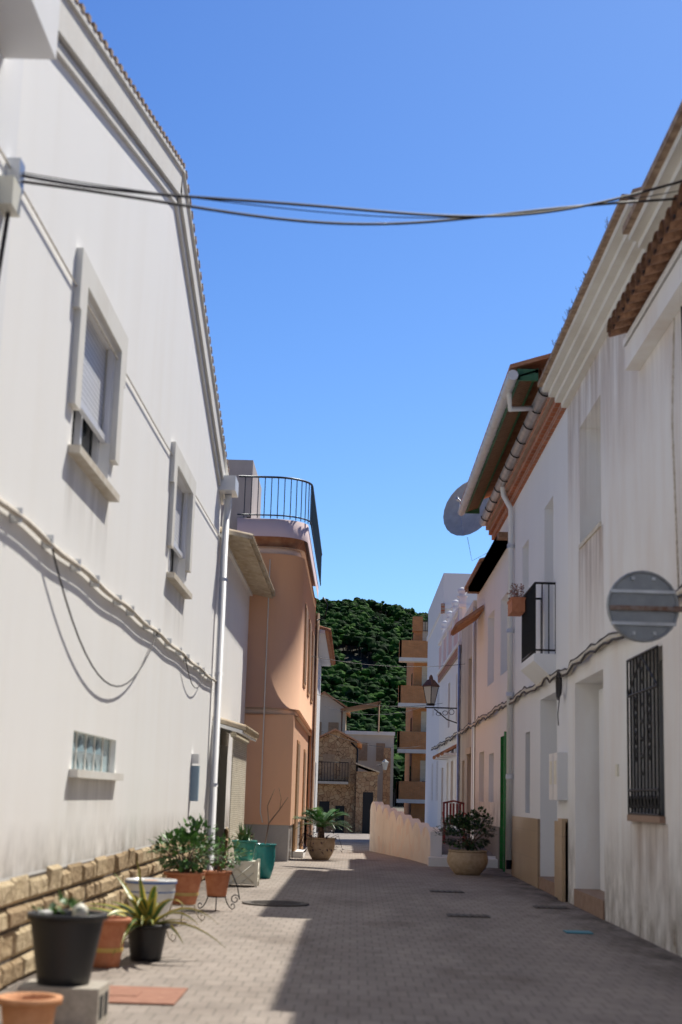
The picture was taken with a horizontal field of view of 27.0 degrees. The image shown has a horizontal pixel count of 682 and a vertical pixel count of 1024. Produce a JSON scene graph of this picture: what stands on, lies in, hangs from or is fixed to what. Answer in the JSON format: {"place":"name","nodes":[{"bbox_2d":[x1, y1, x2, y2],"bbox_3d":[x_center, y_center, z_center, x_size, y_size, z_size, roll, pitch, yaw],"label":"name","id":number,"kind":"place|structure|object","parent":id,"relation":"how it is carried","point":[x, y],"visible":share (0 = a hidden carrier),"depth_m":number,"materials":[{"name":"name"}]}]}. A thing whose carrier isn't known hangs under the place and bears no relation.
{"place":"outdoors","nodes":[
{"label":"outdoors","id":0,"kind":"place"},
{"bbox_2d":[0,832,681,1023],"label":"street paving","id":1,"kind":"structure","parent":0,"point":[365,936],"depth_m":11.00,"materials":[{"name":"brick"}]},
{"bbox_2d":[0,992,62,1023],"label":"terracotta pot","id":2,"kind":"object","parent":1,"relation":"on","point":[28,1007],"visible":1,"depth_m":6.58,"materials":[{"name":"orange ceramic"}]},
{"bbox_2d":[17,979,109,1023],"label":"concrete block","id":3,"kind":"object","parent":1,"relation":"on","point":[86,1004],"depth_m":7.29,"materials":[{"name":"grey concrete"}]},
{"bbox_2d":[27,889,107,986],"bbox_3d":[-1.452,2.237,7.520,0.424,0.490,0.424,2,-11,1],"label":"black plastic pot","id":4,"kind":"object","parent":3,"relation":"on","point":[65,943],"visible":1,"depth_m":7.37,"materials":[{"name":"black plastic"}]},
{"bbox_2d":[0,0,238,989],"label":"house","id":5,"kind":"structure","parent":1,"relation":"on","point":[119,483],"depth_m":11.36,"materials":[{"name":"white paint"}]},
{"bbox_2d":[0,157,681,747],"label":"overhead wires","id":6,"kind":"object","parent":5,"relation":"attached to","point":[16,167],"visible":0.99,"depth_m":9.17,"materials":[{"name":"grey rubber"}]},
{"bbox_2d":[197,833,253,911],"bbox_3d":[-1.252,3.804,15.062,0.632,0.802,0.599,2,-11,1],"label":"geranium plant","id":7,"kind":"object","parent":1,"relation":"on","point":[217,881],"visible":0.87,"depth_m":14.96,"materials":[{"name":"green plant"}]},
{"bbox_2d":[206,460,274,868],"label":"house wing","id":8,"kind":"structure","parent":1,"relation":"on","point":[247,575],"depth_m":23.66,"materials":[{"name":"white paint"}]},
{"bbox_2d":[253,789,287,878],"bbox_3d":[-1.083,4.758,21.113,0.448,1.321,0.349,9,-13,-31],"label":"potted plant","id":9,"kind":"object","parent":1,"relation":"on","point":[265,853],"visible":0.86,"depth_m":20.89,"materials":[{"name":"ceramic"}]},
{"bbox_2d":[237,475,327,861],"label":"house","id":10,"kind":"structure","parent":1,"relation":"on","point":[281,678],"depth_m":27.53,"materials":[{"name":"orange paint"}]},
{"bbox_2d":[304,624,334,841],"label":"white house","id":11,"kind":"structure","parent":1,"relation":"on","point":[326,650],"depth_m":42.03,"materials":[{"name":"paint"}]},
{"bbox_2d":[293,807,351,859],"bbox_3d":[-0.396,6.295,27.902,1.297,1.020,1.258,2,-11,1],"label":"potted cycad","id":12,"kind":"object","parent":1,"relation":"on","point":[320,846],"visible":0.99,"depth_m":27.74,"materials":[{"name":"plant"}]},
{"bbox_2d":[108,890,592,1004],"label":"street covers","id":13,"kind":"object","parent":1,"relation":"on","point":[145,995],"visible":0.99,"depth_m":8.69,"materials":[{"name":"metal"}]},
{"bbox_2d":[24,884,677,979],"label":"weathering films","id":14,"kind":"object","parent":1,"relation":"on","point":[674,943],"visible":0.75,"depth_m":11.95,"materials":[{"name":"beige"}]},
{"bbox_2d":[93,916,131,967],"bbox_3d":[-1.639,2.999,9.918,0.340,0.330,0.340,2,-11,1],"label":"terracotta pot","id":15,"kind":"object","parent":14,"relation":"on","point":[113,930],"visible":0.6,"depth_m":9.81,"materials":[{"name":"ceramic"}]},
{"bbox_2d":[67,861,223,961],"bbox_3d":[-1.365,2.906,10.444,1.081,0.735,1.145,9,-13,-31],"label":"variegated agave","id":16,"kind":"object","parent":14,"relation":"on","point":[146,930],"visible":0.97,"depth_m":10.26,"materials":[{"name":"green plant"}]},
{"bbox_2d":[125,878,176,941],"bbox_3d":[-1.570,3.249,11.580,0.449,0.501,0.474,2,-11,1],"label":"white bowl","id":17,"kind":"object","parent":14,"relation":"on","point":[165,888],"visible":0.54,"depth_m":11.50,"materials":[{"name":"beige ceramic"}]},
{"bbox_2d":[147,814,220,922],"bbox_3d":[-1.521,3.392,13.601,0.759,1.018,0.736,2,-11,1],"label":"jade plant","id":18,"kind":"object","parent":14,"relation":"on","point":[187,887],"visible":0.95,"depth_m":13.53,"materials":[{"name":"green plant"}]},
{"bbox_2d":[226,823,259,886],"bbox_3d":[-1.308,4.598,19.170,0.420,0.856,0.443,2,-11,1],"label":"planter box with succulents","id":19,"kind":"object","parent":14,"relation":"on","point":[246,871],"visible":0.96,"depth_m":18.97,"materials":[{"name":"white concrete"}]},
{"bbox_2d":[316,728,388,833],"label":"stone house","id":20,"kind":"structure","parent":1,"relation":"on","point":[346,785],"depth_m":70.59,"materials":[{"name":"stone"}]},
{"bbox_2d":[319,691,394,807],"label":"house","id":21,"kind":"structure","parent":1,"relation":"on","point":[372,757],"depth_m":80.99,"materials":[{"name":"paint"}]},
{"bbox_2d":[433,587,467,829],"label":"house","id":22,"kind":"structure","parent":1,"relation":"on","point":[446,755],"depth_m":41.29,"materials":[{"name":"white paint"}]},
{"bbox_2d":[422,675,456,723],"bbox_3d":[2.645,5.013,37.934,0.985,1.320,0.480,2,-11,1],"label":"street lantern","id":23,"kind":"object","parent":22,"relation":"attached to","point":[430,686],"visible":0.96,"depth_m":37.88,"materials":[{"name":"black metal"}]},
{"bbox_2d":[425,573,476,826],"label":"tall house","id":24,"kind":"structure","parent":1,"relation":"on","point":[447,593],"depth_m":50.29,"materials":[{"name":"white paint"}]},
{"bbox_2d":[427,830,497,867],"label":"raised footway","id":25,"kind":"structure","parent":1,"relation":"on","point":[442,861],"depth_m":26.73,"materials":[{"name":"concrete"}]},
{"bbox_2d":[442,800,466,843],"bbox_3d":[2.408,6.603,30.282,0.533,0.920,0.493,2,-11,1],"label":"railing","id":26,"kind":"object","parent":25,"relation":"on","point":[443,815],"visible":0.52,"depth_m":30.52,"materials":[{"name":"red"}]},
{"bbox_2d":[433,806,497,874],"bbox_3d":[2.077,5.499,23.855,1.105,1.132,1.112,2,-11,1],"label":"potted plant","id":27,"kind":"object","parent":1,"relation":"on","point":[468,859],"visible":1,"depth_m":23.66,"materials":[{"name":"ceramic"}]},
{"bbox_2d":[451,353,568,901],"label":"house","id":28,"kind":"structure","parent":1,"relation":"on","point":[517,583],"depth_m":22.31,"materials":[{"name":"white paint"}]},
{"bbox_2d":[443,482,488,560],"bbox_3d":[2.712,0.142,29.810,1.104,1.815,0.869,2,-11,1],"label":"satellite dish","id":29,"kind":"object","parent":28,"relation":"attached to","point":[455,523],"visible":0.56,"depth_m":29.94,"materials":[{"name":"metal"}]},
{"bbox_2d":[431,101,681,956],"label":"old house","id":30,"kind":"structure","parent":1,"relation":"on","point":[610,379],"depth_m":14.21,"materials":[{"name":"paint"}]},
{"bbox_2d":[541,217,608,372],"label":"eaves weeds","id":31,"kind":"object","parent":30,"relation":"on","point":[574,299],"visible":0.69,"depth_m":16.43,"materials":[{"name":"plant"}]},
{"bbox_2d":[606,570,681,642],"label":"traffic sign","id":32,"kind":"object","parent":30,"relation":"attached to","point":[642,606],"visible":1,"depth_m":11.01,"materials":[{"name":"grey metal"}]},
{"bbox_2d":[315,597,427,807],"bbox_3d":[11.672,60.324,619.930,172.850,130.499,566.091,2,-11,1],"label":"hill pines","id":33,"kind":"object","parent":0,"point":[377,631],"visible":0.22,"depth_m":577.75,"materials":[{"name":"green plant"}]},
{"bbox_2d":[79,0,681,612],"label":"sky","id":34,"kind":"structure","parent":0,"point":[368,366],"materials":[{"name":"blue"}]},
{"bbox_3d":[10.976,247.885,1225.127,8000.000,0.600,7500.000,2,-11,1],"label":"ground","id":35,"kind":"structure","parent":0,"visible":0},
{"bbox_2d":[369,802,441,863],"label":"scalloped wall","id":36,"kind":"structure","parent":35,"relation":"on","point":[395,832],"depth_m":30.48,"materials":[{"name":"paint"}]},
{"bbox_2d":[396,615,427,822],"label":"brick apartment block","id":37,"kind":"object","parent":35,"relation":"on","point":[410,789],"visible":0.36,"depth_m":84.70,"materials":[{"name":"brown brick"}]},
{"bbox_2d":[456,600,476,838],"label":"narrow house","id":38,"kind":"structure","parent":35,"relation":"on","point":[466,747],"depth_m":34.78,"materials":[{"name":"white paint"}]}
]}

